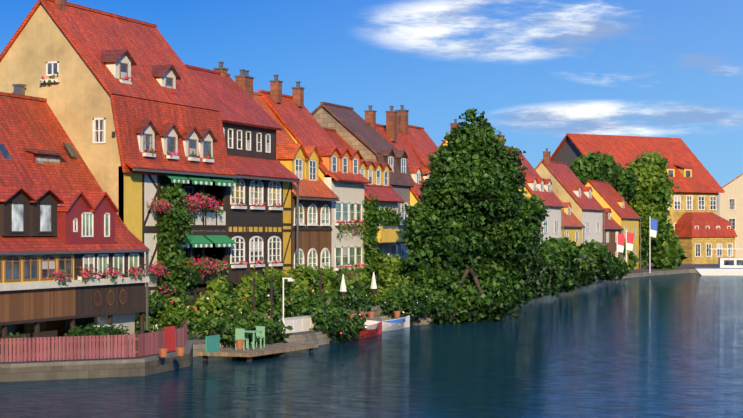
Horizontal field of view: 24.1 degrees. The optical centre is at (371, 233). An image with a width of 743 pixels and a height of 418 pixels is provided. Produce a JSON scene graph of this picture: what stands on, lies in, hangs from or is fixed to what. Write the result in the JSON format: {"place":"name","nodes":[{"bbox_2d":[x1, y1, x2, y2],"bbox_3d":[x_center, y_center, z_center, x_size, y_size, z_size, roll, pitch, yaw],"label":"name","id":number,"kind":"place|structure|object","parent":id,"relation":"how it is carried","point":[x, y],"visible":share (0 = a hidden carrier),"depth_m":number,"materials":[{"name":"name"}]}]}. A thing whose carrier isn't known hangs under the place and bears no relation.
{"place":"outdoors","nodes":[
{"label":"outdoors","id":0,"kind":"place"},
{"bbox_2d":[41,72,366,285],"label":"window box plants","id":1,"kind":"object","parent":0,"point":[343,267],"visible":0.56,"depth_m":86.92,"materials":[{"name":"green plant"}]},
{"bbox_2d":[0,264,717,381],"bbox_3d":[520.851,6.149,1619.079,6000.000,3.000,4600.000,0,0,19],"label":"ground","id":2,"kind":"structure","parent":0,"point":[321,339],"depth_m":64.52,"materials":[{"name":"grey concrete"}]},
{"bbox_2d":[0,322,129,355],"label":"terrace shrubs","id":3,"kind":"object","parent":2,"relation":"on","point":[91,330],"visible":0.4,"depth_m":68.88,"materials":[{"name":"green plant"}]},
{"bbox_2d":[0,84,149,352],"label":"house","id":4,"kind":"structure","parent":2,"relation":"on","point":[59,210],"depth_m":70.10,"materials":[{"name":"red tile"}]},
{"bbox_2d":[0,319,204,381],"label":"terrace","id":5,"kind":"structure","parent":2,"relation":"on","point":[137,348],"depth_m":62.29,"materials":[{"name":"wood"}]},
{"bbox_2d":[0,0,236,330],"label":"house","id":6,"kind":"structure","parent":2,"relation":"on","point":[114,125],"depth_m":77.33,"materials":[{"name":"paint"}]},
{"bbox_2d":[47,192,221,284],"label":"balcony flowers","id":7,"kind":"object","parent":6,"relation":"on","point":[200,200],"visible":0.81,"depth_m":77.66,"materials":[{"name":"pink plant"}]},
{"bbox_2d":[158,283,177,297],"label":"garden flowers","id":8,"kind":"object","parent":2,"relation":"on","point":[170,289],"visible":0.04,"depth_m":77.65,"materials":[{"name":"pink plant"}]},
{"bbox_2d":[138,181,207,320],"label":"vine","id":9,"kind":"object","parent":2,"relation":"on","point":[174,232],"visible":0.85,"depth_m":78.22,"materials":[{"name":"green plant"}]},
{"bbox_2d":[185,62,299,306],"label":"house","id":10,"kind":"structure","parent":2,"relation":"on","point":[251,126],"depth_m":90.17,"materials":[{"name":"tile"}]},
{"bbox_2d":[135,253,419,334],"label":"garden shrubs","id":11,"kind":"object","parent":2,"relation":"on","point":[217,304],"visible":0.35,"depth_m":80.37,"materials":[{"name":"green plant"}]},
{"bbox_2d":[234,69,339,270],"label":"house","id":12,"kind":"structure","parent":2,"relation":"on","point":[317,194],"depth_m":96.70,"materials":[{"name":"red tile"}]},
{"bbox_2d":[158,271,431,361],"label":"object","id":13,"kind":"object","parent":2,"relation":"on","point":[301,325],"visible":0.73,"depth_m":74.38,"materials":[{"name":"white paint"}]},
{"bbox_2d":[205,254,408,303],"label":"garden trees","id":14,"kind":"object","parent":2,"relation":"on","point":[308,274],"visible":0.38,"depth_m":92.49,"materials":[{"name":"green plant"}]},
{"bbox_2d":[258,75,371,279],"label":"house","id":15,"kind":"structure","parent":2,"relation":"on","point":[344,180],"depth_m":102.06,"materials":[{"name":"tile"}]},
{"bbox_2d":[187,277,490,347],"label":"bank growth","id":16,"kind":"object","parent":2,"relation":"on","point":[338,323],"visible":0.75,"depth_m":84.30,"materials":[{"name":"green plant"}]},
{"bbox_2d":[311,102,413,258],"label":"house","id":17,"kind":"structure","parent":2,"relation":"on","point":[354,129],"depth_m":113.36,"materials":[{"name":"brown tile"}]},
{"bbox_2d":[322,127,406,283],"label":"house","id":18,"kind":"structure","parent":2,"relation":"on","point":[376,174],"depth_m":108.75,"materials":[{"name":"paint"}]},
{"bbox_2d":[362,194,403,278],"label":"vine","id":19,"kind":"object","parent":18,"relation":"attached to","point":[375,215],"visible":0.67,"depth_m":104.89,"materials":[{"name":"green plant"}]},
{"bbox_2d":[364,105,430,248],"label":"house","id":20,"kind":"structure","parent":2,"relation":"on","point":[390,131],"depth_m":119.79,"materials":[{"name":"red tile"}]},
{"bbox_2d":[395,105,438,167],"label":"house","id":21,"kind":"structure","parent":2,"relation":"on","point":[421,143],"depth_m":125.15,"materials":[{"name":"red tile"}]},
{"bbox_2d":[440,119,460,146],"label":"house","id":22,"kind":"structure","parent":2,"relation":"on","point":[454,124],"depth_m":148.90,"materials":[{"name":"yellow paint"}]},
{"bbox_2d":[396,108,553,322],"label":"tree","id":23,"kind":"object","parent":2,"relation":"on","point":[475,216],"visible":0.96,"depth_m":101.61,"materials":[{"name":"green plant"}]},
{"bbox_2d":[499,132,563,243],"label":"house","id":24,"kind":"structure","parent":2,"relation":"on","point":[537,184],"depth_m":174.16,"materials":[{"name":"white paint"}]},
{"bbox_2d":[551,190,584,245],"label":"house","id":25,"kind":"structure","parent":2,"relation":"on","point":[573,225],"depth_m":188.98,"materials":[{"name":"yellow paint"}]},
{"bbox_2d":[535,148,605,245],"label":"house","id":26,"kind":"structure","parent":2,"relation":"on","point":[587,208],"depth_m":197.25,"materials":[{"name":"tile"}]},
{"bbox_2d":[535,237,631,297],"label":"bushes","id":27,"kind":"object","parent":2,"relation":"on","point":[586,264],"visible":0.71,"depth_m":144.37,"materials":[{"name":"green plant"}]},
{"bbox_2d":[568,150,637,202],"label":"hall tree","id":28,"kind":"object","parent":2,"relation":"on","point":[604,168],"visible":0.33,"depth_m":229.52,"materials":[{"name":"green plant"}]},
{"bbox_2d":[584,180,640,268],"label":"house","id":29,"kind":"structure","parent":2,"relation":"on","point":[624,215],"depth_m":220.96,"materials":[{"name":"yellow paint"}]},
{"bbox_2d":[602,208,623,257],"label":"house","id":30,"kind":"structure","parent":2,"relation":"on","point":[612,226],"depth_m":211.60,"materials":[{"name":"red tile"}]},
{"bbox_2d":[617,216,657,272],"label":"flags","id":31,"kind":"object","parent":2,"relation":"on","point":[630,237],"visible":0.79,"depth_m":203.49},
{"bbox_2d":[550,133,737,263],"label":"house","id":32,"kind":"structure","parent":2,"relation":"on","point":[700,224],"depth_m":268.22,"materials":[{"name":"tile"}]},
{"bbox_2d":[624,150,680,267],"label":"hall tree","id":33,"kind":"object","parent":2,"relation":"on","point":[654,192],"visible":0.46,"depth_m":233.95,"materials":[{"name":"green plant"}]},
{"bbox_2d":[621,239,687,269],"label":"bushes","id":34,"kind":"object","parent":2,"relation":"on","point":[671,256],"visible":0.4,"depth_m":225.53,"materials":[{"name":"green plant"}]},
{"bbox_2d":[720,174,742,257],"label":"house","id":35,"kind":"structure","parent":2,"relation":"on","point":[731,204],"depth_m":292.42,"materials":[{"name":"beige paint"}]},
{"bbox_2d":[0,273,742,417],"bbox_3d":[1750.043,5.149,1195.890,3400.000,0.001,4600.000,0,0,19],"label":"water","id":36,"kind":"structure","parent":0,"point":[664,346],"depth_m":63.99,"materials":[{"name":"blue liquid"}]},
{"bbox_2d":[350,322,381,338],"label":"red boat","id":37,"kind":"object","parent":36,"relation":"on","point":[373,330],"visible":0.44,"depth_m":86.68,"materials":[{"name":"red wood"}]},
{"bbox_2d":[364,315,409,330],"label":"white boat","id":38,"kind":"object","parent":36,"relation":"on","point":[395,324],"visible":0.67,"depth_m":92.77,"materials":[{"name":"white wood"}]},
{"bbox_2d":[694,248,742,275],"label":"excursion boat","id":39,"kind":"object","parent":36,"relation":"on","point":[730,266],"visible":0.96,"depth_m":212.51,"materials":[{"name":"white paint"}]},
{"bbox_2d":[0,0,742,215],"label":"sky","id":40,"kind":"structure","parent":0,"point":[540,72],"materials":[{"name":"blue"}]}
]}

